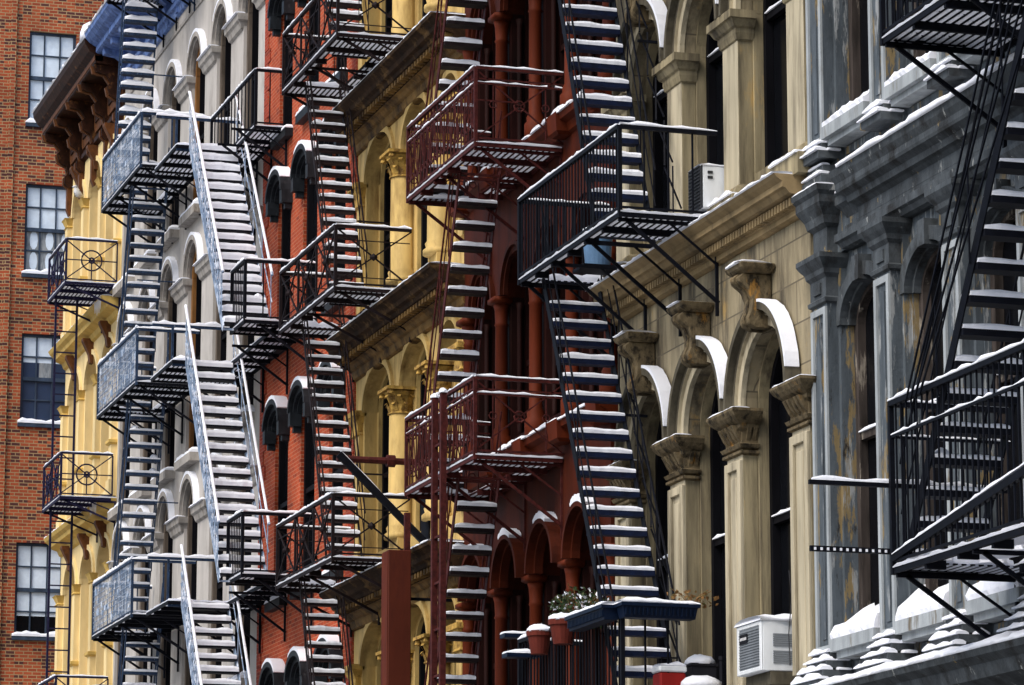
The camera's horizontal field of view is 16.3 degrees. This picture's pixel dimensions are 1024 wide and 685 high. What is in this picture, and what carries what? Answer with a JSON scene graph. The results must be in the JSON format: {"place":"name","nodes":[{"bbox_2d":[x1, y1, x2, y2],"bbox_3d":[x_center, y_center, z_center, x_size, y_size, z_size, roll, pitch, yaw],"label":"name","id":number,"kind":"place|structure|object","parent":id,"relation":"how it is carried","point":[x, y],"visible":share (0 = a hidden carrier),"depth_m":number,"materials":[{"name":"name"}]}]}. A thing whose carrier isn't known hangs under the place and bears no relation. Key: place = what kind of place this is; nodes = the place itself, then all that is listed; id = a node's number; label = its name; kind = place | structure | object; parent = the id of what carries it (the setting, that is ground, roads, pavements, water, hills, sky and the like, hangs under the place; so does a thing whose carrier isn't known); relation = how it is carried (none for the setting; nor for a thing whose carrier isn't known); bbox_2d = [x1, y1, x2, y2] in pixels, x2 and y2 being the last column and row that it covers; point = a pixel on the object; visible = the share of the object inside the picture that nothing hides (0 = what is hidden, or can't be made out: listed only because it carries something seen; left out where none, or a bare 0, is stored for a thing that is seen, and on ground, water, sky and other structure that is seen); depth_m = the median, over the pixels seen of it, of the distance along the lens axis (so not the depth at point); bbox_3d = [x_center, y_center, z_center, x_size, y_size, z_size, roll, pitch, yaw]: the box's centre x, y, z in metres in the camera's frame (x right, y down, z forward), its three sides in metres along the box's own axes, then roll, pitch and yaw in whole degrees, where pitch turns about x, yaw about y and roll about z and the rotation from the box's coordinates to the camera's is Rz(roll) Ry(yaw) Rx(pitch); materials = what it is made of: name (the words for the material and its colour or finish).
{"place":"outdoors","nodes":[
{"label":"outdoors","id":0,"kind":"place"},
{"bbox_2d":[0,0,103,684],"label":"brick block","id":1,"kind":"structure","parent":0,"point":[39,40],"depth_m":94.20,"materials":[{"name":"brick"}]},
{"bbox_2d":[11,543,60,640],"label":"window","id":2,"kind":"structure","parent":1,"relation":"in","point":[31,576],"depth_m":93.03,"materials":[{"name":"glass"}]},
{"bbox_2d":[17,334,65,428],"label":"window","id":3,"kind":"structure","parent":1,"relation":"in","point":[36,390],"depth_m":94.08,"materials":[{"name":"glass"}]},
{"bbox_2d":[21,184,69,279],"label":"window","id":4,"kind":"structure","parent":1,"relation":"in","point":[45,206],"depth_m":94.89,"materials":[{"name":"glass"}]},
{"bbox_2d":[25,32,75,127],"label":"window","id":5,"kind":"structure","parent":1,"relation":"in","point":[48,53],"depth_m":95.75,"materials":[{"name":"glass"}]},
{"bbox_2d":[84,0,264,684],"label":"stucco building","id":6,"kind":"structure","parent":0,"point":[212,52],"depth_m":69.30,"materials":[{"name":"white paint"}]},
{"bbox_2d":[122,589,126,681],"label":"window","id":7,"kind":"structure","parent":6,"relation":"in","point":[124,589],"depth_m":74.36,"materials":[{"name":"black glass"}]},
{"bbox_2d":[125,354,131,497],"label":"window","id":8,"kind":"structure","parent":6,"relation":"in","point":[128,455],"depth_m":75.15,"materials":[{"name":"black glass"}]},
{"bbox_2d":[130,195,134,267],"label":"window","id":9,"kind":"structure","parent":6,"relation":"in","point":[133,223],"depth_m":76.06,"materials":[{"name":"black glass"}]},
{"bbox_2d":[91,0,200,684],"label":"fire escape","id":10,"kind":"object","parent":6,"relation":"attached to","point":[138,179],"visible":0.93,"depth_m":69.62,"materials":[{"name":"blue metal"}]},
{"bbox_2d":[143,548,148,682],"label":"window","id":11,"kind":"structure","parent":6,"relation":"in","point":[145,650],"depth_m":72.27,"materials":[{"name":"black glass"}]},
{"bbox_2d":[147,321,153,483],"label":"window","id":12,"kind":"structure","parent":6,"relation":"in","point":[151,333],"depth_m":73.06,"materials":[{"name":"black glass"}]},
{"bbox_2d":[152,128,157,243],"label":"window","id":13,"kind":"structure","parent":6,"relation":"in","point":[155,145],"depth_m":74.17,"materials":[{"name":"white"}]},
{"bbox_2d":[165,532,172,684],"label":"window","id":14,"kind":"structure","parent":6,"relation":"in","point":[170,541],"depth_m":70.03,"materials":[{"name":"black"}]},
{"bbox_2d":[169,299,176,466],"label":"window","id":15,"kind":"structure","parent":6,"relation":"in","point":[174,306],"depth_m":70.86,"materials":[{"name":"black glass"}]},
{"bbox_2d":[174,100,180,224],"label":"window","id":16,"kind":"structure","parent":6,"relation":"in","point":[178,106],"depth_m":71.73,"materials":[{"name":"black glass"}]},
{"bbox_2d":[190,516,197,684],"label":"window","id":17,"kind":"structure","parent":6,"relation":"in","point":[194,524],"depth_m":68.10,"materials":[{"name":"black glass"}]},
{"bbox_2d":[194,275,201,446],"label":"window","id":18,"kind":"structure","parent":6,"relation":"in","point":[198,283],"depth_m":69.02,"materials":[{"name":"black glass"}]},
{"bbox_2d":[199,69,204,142],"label":"window","id":19,"kind":"structure","parent":6,"relation":"in","point":[202,77],"depth_m":69.85,"materials":[{"name":"black glass"}]},
{"bbox_2d":[215,501,223,678],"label":"window","id":20,"kind":"structure","parent":6,"relation":"in","point":[219,585],"depth_m":65.76,"materials":[{"name":"black glass"}]},
{"bbox_2d":[219,330,226,418],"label":"window","id":21,"kind":"structure","parent":6,"relation":"in","point":[223,333],"depth_m":66.65,"materials":[{"name":"black glass"}]},
{"bbox_2d":[225,37,230,143],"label":"window","id":22,"kind":"structure","parent":6,"relation":"in","point":[228,45],"depth_m":67.66,"materials":[{"name":"black glass"}]},
{"bbox_2d":[243,479,251,670],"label":"window","id":23,"kind":"structure","parent":6,"relation":"in","point":[246,620],"depth_m":63.46,"materials":[{"name":"black glass"}]},
{"bbox_2d":[247,223,255,404],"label":"window","id":24,"kind":"structure","parent":6,"relation":"in","point":[250,382],"depth_m":64.31,"materials":[{"name":"black"}]},
{"bbox_2d":[251,3,258,122],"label":"window","id":25,"kind":"structure","parent":6,"relation":"in","point":[255,15],"depth_m":65.50,"materials":[{"name":"black glass"}]},
{"bbox_2d":[256,0,358,684],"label":"brick building","id":26,"kind":"structure","parent":0,"point":[291,222],"depth_m":60.29,"materials":[{"name":"red brick"}]},
{"bbox_2d":[146,67,315,684],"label":"fire escape","id":27,"kind":"object","parent":26,"relation":"attached to","point":[219,171],"visible":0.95,"depth_m":60.84,"materials":[{"name":"grey metal"}]},
{"bbox_2d":[278,436,287,573],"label":"window","id":28,"kind":"structure","parent":26,"relation":"in","point":[283,445],"depth_m":61.08,"materials":[{"name":"black glass"}]},
{"bbox_2d":[281,204,290,319],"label":"window","id":29,"kind":"structure","parent":26,"relation":"in","point":[286,214],"depth_m":61.90,"materials":[{"name":"black"}]},
{"bbox_2d":[283,15,292,125],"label":"window","id":30,"kind":"structure","parent":26,"relation":"in","point":[287,101],"depth_m":62.41,"materials":[{"name":"black"}]},
{"bbox_2d":[303,417,314,566],"bbox_3d":[-3.266,2.399,58.914,0.105,3.310,1.000,3,-12,-17],"label":"window","id":31,"kind":"structure","parent":26,"relation":"in","point":[309,454],"depth_m":59.31,"materials":[{"name":"black glass"}]},
{"bbox_2d":[306,179,317,312],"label":"window","id":32,"kind":"structure","parent":26,"relation":"in","point":[312,203],"depth_m":60.14,"materials":[{"name":"black glass"}]},
{"bbox_2d":[308,0,318,81],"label":"window","id":33,"kind":"structure","parent":26,"relation":"in","point":[315,28],"depth_m":60.76,"materials":[{"name":"black"}]},
{"bbox_2d":[332,402,343,554],"bbox_3d":[-2.705,2.046,57.107,0.105,3.310,0.950,3,-12,-17],"label":"window","id":34,"kind":"structure","parent":26,"relation":"in","point":[335,417],"depth_m":57.46,"materials":[{"name":"black glass"}]},
{"bbox_2d":[335,154,345,280],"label":"window","id":35,"kind":"structure","parent":26,"relation":"in","point":[336,155],"depth_m":58.26,"materials":[{"name":"black glass"}]},
{"bbox_2d":[336,8,346,67],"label":"window","id":36,"kind":"structure","parent":26,"relation":"in","point":[338,63],"depth_m":58.77,"materials":[{"name":"black"}]},
{"bbox_2d":[319,0,464,684],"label":"yellow building","id":37,"kind":"structure","parent":0,"point":[384,100],"depth_m":53.91,"materials":[{"name":"paint"}]},
{"bbox_2d":[275,0,411,684],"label":"fire escape","id":38,"kind":"object","parent":37,"relation":"attached to","point":[340,41],"visible":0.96,"depth_m":54.46,"materials":[{"name":"brown metal"}]},
{"bbox_2d":[336,451,429,542],"bbox_3d":[-1.860,2.267,51.441,1.414,1.500,0.400,3,-12,-17],"label":"flagpole bracket","id":39,"kind":"object","parent":37,"relation":"attached to","point":[346,461],"visible":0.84,"depth_m":51.39,"materials":[{"name":"black metal"}]},
{"bbox_2d":[382,380,388,549],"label":"window","id":40,"kind":"structure","parent":37,"relation":"in","point":[385,423],"depth_m":55.37,"materials":[{"name":"black"}]},
{"bbox_2d":[383,162,390,287],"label":"window","id":41,"kind":"structure","parent":37,"relation":"in","point":[387,182],"depth_m":56.10,"materials":[{"name":"black glass"}]},
{"bbox_2d":[385,0,390,34],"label":"window","id":42,"kind":"structure","parent":37,"relation":"in","point":[387,2],"depth_m":56.73,"materials":[{"name":"black"}]},
{"bbox_2d":[381,512,451,684],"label":"sign box","id":43,"kind":"object","parent":37,"relation":"attached to","point":[396,598],"visible":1,"depth_m":49.93,"materials":[{"name":"brown paint"}]},
{"bbox_2d":[419,622,425,684],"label":"window","id":44,"kind":"structure","parent":37,"relation":"in","point":[422,667],"depth_m":52.63,"materials":[{"name":"black"}]},
{"bbox_2d":[420,357,426,530],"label":"window","id":45,"kind":"structure","parent":37,"relation":"in","point":[422,388],"depth_m":53.41,"materials":[{"name":"black glass"}]},
{"bbox_2d":[421,132,427,266],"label":"window","id":46,"kind":"structure","parent":37,"relation":"in","point":[424,260],"depth_m":53.89,"materials":[{"name":"black glass"}]},
{"bbox_2d":[422,0,426,17],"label":"window","id":47,"kind":"structure","parent":37,"relation":"in","point":[424,2],"depth_m":54.58,"materials":[{"name":"black glass"}]},
{"bbox_2d":[449,0,617,684],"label":"cast iron building","id":48,"kind":"structure","parent":0,"point":[536,578],"depth_m":47.67,"materials":[{"name":"red metal"}]},
{"bbox_2d":[404,0,563,684],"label":"fire escape","id":49,"kind":"object","parent":48,"relation":"attached to","point":[445,482],"visible":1,"depth_m":46.99,"materials":[{"name":"red metal"}]},
{"bbox_2d":[491,598,494,684],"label":"window","id":50,"kind":"structure","parent":48,"relation":"in","point":[492,601],"depth_m":49.23,"materials":[{"name":"glass"}]},
{"bbox_2d":[491,307,494,436],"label":"window","id":51,"kind":"structure","parent":48,"relation":"in","point":[493,312],"depth_m":50.01,"materials":[{"name":"glass"}]},
{"bbox_2d":[492,27,495,140],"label":"window","id":52,"kind":"structure","parent":48,"relation":"in","point":[493,38],"depth_m":50.80,"materials":[{"name":"metal"}]},
{"bbox_2d":[524,584,528,684],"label":"window","id":53,"kind":"structure","parent":48,"relation":"in","point":[526,595],"depth_m":47.79,"materials":[{"name":"glass"}]},
{"bbox_2d":[524,287,528,418],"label":"window","id":54,"kind":"structure","parent":48,"relation":"in","point":[526,297],"depth_m":48.51,"materials":[{"name":"glass"}]},
{"bbox_2d":[524,0,528,123],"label":"window","id":55,"kind":"structure","parent":48,"relation":"in","point":[526,14],"depth_m":49.30,"materials":[{"name":"glass"}]},
{"bbox_2d":[558,0,563,105],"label":"window","id":56,"kind":"structure","parent":48,"relation":"in","point":[560,36],"depth_m":47.75,"materials":[{"name":"glass"}]},
{"bbox_2d":[559,268,564,412],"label":"window","id":57,"kind":"structure","parent":48,"relation":"in","point":[561,291],"depth_m":47.04,"materials":[{"name":"glass"}]},
{"bbox_2d":[560,568,565,684],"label":"window","id":58,"kind":"structure","parent":48,"relation":"in","point":[562,573],"depth_m":46.37,"materials":[{"name":"glass"}]},
{"bbox_2d":[595,1,601,76],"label":"window","id":59,"kind":"structure","parent":48,"relation":"in","point":[599,21],"depth_m":46.24,"materials":[{"name":"glass"}]},
{"bbox_2d":[596,313,603,391],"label":"window","id":60,"kind":"structure","parent":48,"relation":"in","point":[599,334],"depth_m":45.48,"materials":[{"name":"glass"}]},
{"bbox_2d":[598,556,604,684],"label":"window","id":61,"kind":"structure","parent":48,"relation":"in","point":[602,561],"depth_m":44.72,"materials":[{"name":"glass"}]},
{"bbox_2d":[588,0,816,684],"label":"stone building","id":62,"kind":"structure","parent":0,"point":[724,399],"depth_m":40.23,"materials":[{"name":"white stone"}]},
{"bbox_2d":[517,0,719,684],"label":"fire escape","id":63,"kind":"object","parent":62,"relation":"attached to","point":[630,223],"visible":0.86,"depth_m":41.98,"materials":[{"name":"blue metal"}]},
{"bbox_2d":[500,631,525,638],"bbox_3d":[0.097,3.526,43.120,0.450,0.094,0.205,3,-12,-17],"label":"shelf board","id":64,"kind":"object","parent":63,"relation":"on","point":[510,634],"visible":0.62,"depth_m":43.00,"materials":[{"name":"blue"}]},
{"bbox_2d":[502,649,538,658],"bbox_3d":[0.102,3.693,42.460,0.400,0.113,0.224,3,-12,-17],"label":"shelf board","id":65,"kind":"object","parent":63,"relation":"on","point":[519,654],"visible":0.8,"depth_m":42.37,"materials":[{"name":"blue"}]},
{"bbox_2d":[526,624,550,654],"bbox_3d":[0.319,3.463,41.710,0.309,0.356,0.310,3,-12,-17],"label":"flower pot","id":66,"kind":"object","parent":63,"relation":"hanging from","point":[538,636],"visible":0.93,"depth_m":41.60,"materials":[{"name":"red ceramic"}]},
{"bbox_2d":[548,612,574,644],"bbox_3d":[0.588,3.276,40.929,0.360,0.365,0.358,3,-12,-17],"label":"flower pot","id":67,"kind":"object","parent":63,"relation":"hanging from","point":[561,634],"visible":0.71,"depth_m":40.80,"materials":[{"name":"red ceramic"}]},
{"bbox_2d":[564,601,618,631],"bbox_3d":[0.906,3.040,39.792,0.251,0.230,1.340,3,-12,-17],"label":"planter","id":68,"kind":"object","parent":63,"relation":"hanging from","point":[598,614],"visible":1,"depth_m":39.56,"materials":[{"name":"blue plastic"}]},
{"bbox_2d":[548,584,610,629],"bbox_3d":[0.788,3.064,41.341,0.760,0.541,0.960,3,-12,-17],"label":"evergreen plant","id":69,"kind":"object","parent":68,"relation":"in","point":[582,599],"visible":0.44,"depth_m":41.26,"materials":[{"name":"green plant"}]},
{"bbox_2d":[572,227,620,275],"bbox_3d":[1.035,-1.134,43.151,0.500,0.553,0.440,3,-12,-17],"label":"storage bin","id":70,"kind":"object","parent":63,"relation":"on","point":[593,255],"visible":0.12,"depth_m":43.02,"materials":[{"name":"blue plastic"}]},
{"bbox_2d":[614,597,700,620],"bbox_3d":[1.593,2.915,39.165,0.920,0.235,0.272,3,-12,-17],"label":"planter","id":71,"kind":"object","parent":63,"relation":"hanging from","point":[639,608],"visible":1,"depth_m":39.06,"materials":[{"name":"blue plastic"}]},
{"bbox_2d":[667,588,718,608],"bbox_3d":[1.998,2.828,39.382,0.585,0.231,0.323,3,-12,-17],"label":"dry plant","id":72,"kind":"object","parent":71,"relation":"in","point":[694,596],"visible":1,"depth_m":39.38,"materials":[{"name":"brown plant"}]},
{"bbox_2d":[652,657,686,684],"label":"picnic cooler","id":73,"kind":"object","parent":63,"relation":"on","point":[676,670],"visible":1,"depth_m":39.24,"materials":[{"name":"red plastic"}]},
{"bbox_2d":[681,654,723,684],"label":"storage tub","id":74,"kind":"object","parent":63,"relation":"on","point":[701,669],"visible":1,"depth_m":39.36,"materials":[{"name":"black plastic"}]},
{"bbox_2d":[652,52,667,212],"bbox_3d":[1.965,-2.581,43.169,0.121,2.600,1.360,3,-12,-17],"label":"window","id":75,"kind":"structure","parent":62,"relation":"in","point":[660,177],"depth_m":43.67,"materials":[{"name":"black glass"}]},
{"bbox_2d":[655,418,670,663],"bbox_3d":[1.965,2.459,42.184,0.121,3.770,1.360,3,-12,-17],"label":"window","id":76,"kind":"structure","parent":62,"relation":"in","point":[661,471],"depth_m":42.84,"materials":[{"name":"black glass"}]},
{"bbox_2d":[688,163,723,213],"bbox_3d":[2.339,-1.736,40.616,0.582,0.542,0.458,3,-12,-17],"label":"air conditioner","id":77,"kind":"object","parent":62,"relation":"attached to","point":[708,183],"visible":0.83,"depth_m":40.40,"materials":[{"name":"white metal"}]},
{"bbox_2d":[706,6,723,164],"bbox_3d":[2.522,-2.927,41.375,0.121,2.590,1.340,3,-12,-17],"label":"window","id":78,"kind":"structure","parent":62,"relation":"in","point":[714,57],"depth_m":41.88,"materials":[{"name":"black glass"}]},
{"bbox_2d":[710,388,726,684],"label":"window","id":79,"kind":"structure","parent":62,"relation":"in","point":[718,578],"depth_m":40.90,"materials":[{"name":"black glass"}]},
{"bbox_2d":[734,570,795,684],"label":"air conditioner","id":80,"kind":"object","parent":62,"relation":"attached to","point":[764,649],"visible":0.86,"depth_m":37.61,"materials":[{"name":"white metal"}]},
{"bbox_2d":[763,0,787,166],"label":"window","id":81,"kind":"structure","parent":62,"relation":"in","point":[774,11],"depth_m":40.02,"materials":[{"name":"black glass"}]},
{"bbox_2d":[768,346,791,614],"bbox_3d":[3.084,1.734,38.582,0.121,3.810,1.440,3,-12,-17],"label":"window","id":82,"kind":"structure","parent":62,"relation":"in","point":[779,467],"depth_m":39.14,"materials":[{"name":"black glass"}]},
{"bbox_2d":[790,0,1023,684],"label":"iron front building","id":83,"kind":"structure","parent":0,"point":[886,126],"depth_m":35.64,"materials":[{"name":"grey paint"}]},
{"bbox_2d":[848,0,868,100],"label":"window","id":84,"kind":"structure","parent":83,"relation":"in","point":[857,9],"depth_m":37.61,"materials":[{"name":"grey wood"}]},
{"bbox_2d":[854,282,878,610],"bbox_3d":[3.767,1.129,36.351,0.121,3.700,1.150,3,-12,-17],"label":"window","id":85,"kind":"structure","parent":83,"relation":"in","point":[867,509],"depth_m":36.79,"materials":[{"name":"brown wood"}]},
{"bbox_2d":[808,0,1023,637],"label":"fire escape","id":86,"kind":"object","parent":83,"relation":"attached to","point":[989,28],"visible":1,"depth_m":31.31,"materials":[{"name":"black metal"}]},
{"bbox_2d":[913,2,928,57],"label":"window","id":87,"kind":"structure","parent":83,"relation":"in","point":[916,53],"depth_m":35.96,"materials":[{"name":"grey wood"}]},
{"bbox_2d":[919,248,948,595],"bbox_3d":[4.259,0.819,34.764,0.121,3.700,1.150,3,-12,-17],"label":"window","id":88,"kind":"structure","parent":83,"relation":"in","point":[932,584],"depth_m":35.28,"materials":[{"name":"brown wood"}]},
{"bbox_2d":[990,209,1023,563],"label":"window","id":89,"kind":"structure","parent":83,"relation":"in","point":[1006,250],"depth_m":33.62,"materials":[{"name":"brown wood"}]},
{"bbox_3d":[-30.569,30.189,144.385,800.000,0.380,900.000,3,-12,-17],"label":"ground","id":90,"kind":"structure","parent":0,"visible":0},
{"bbox_2d":[31,22,124,684],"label":"corner building","id":91,"kind":"structure","parent":90,"relation":"on","point":[74,112],"depth_m":79.19,"materials":[{"name":"yellow paint"}]},
{"bbox_2d":[72,185,83,197],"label":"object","id":92,"kind":"object","parent":91,"relation":"on","point":[78,193],"visible":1,"depth_m":80.62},
{"bbox_2d":[38,236,119,684],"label":"fire escape","id":93,"kind":"object","parent":91,"relation":"attached to","point":[77,293],"visible":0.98,"depth_m":76.15,"materials":[{"name":"metal"}]}
]}

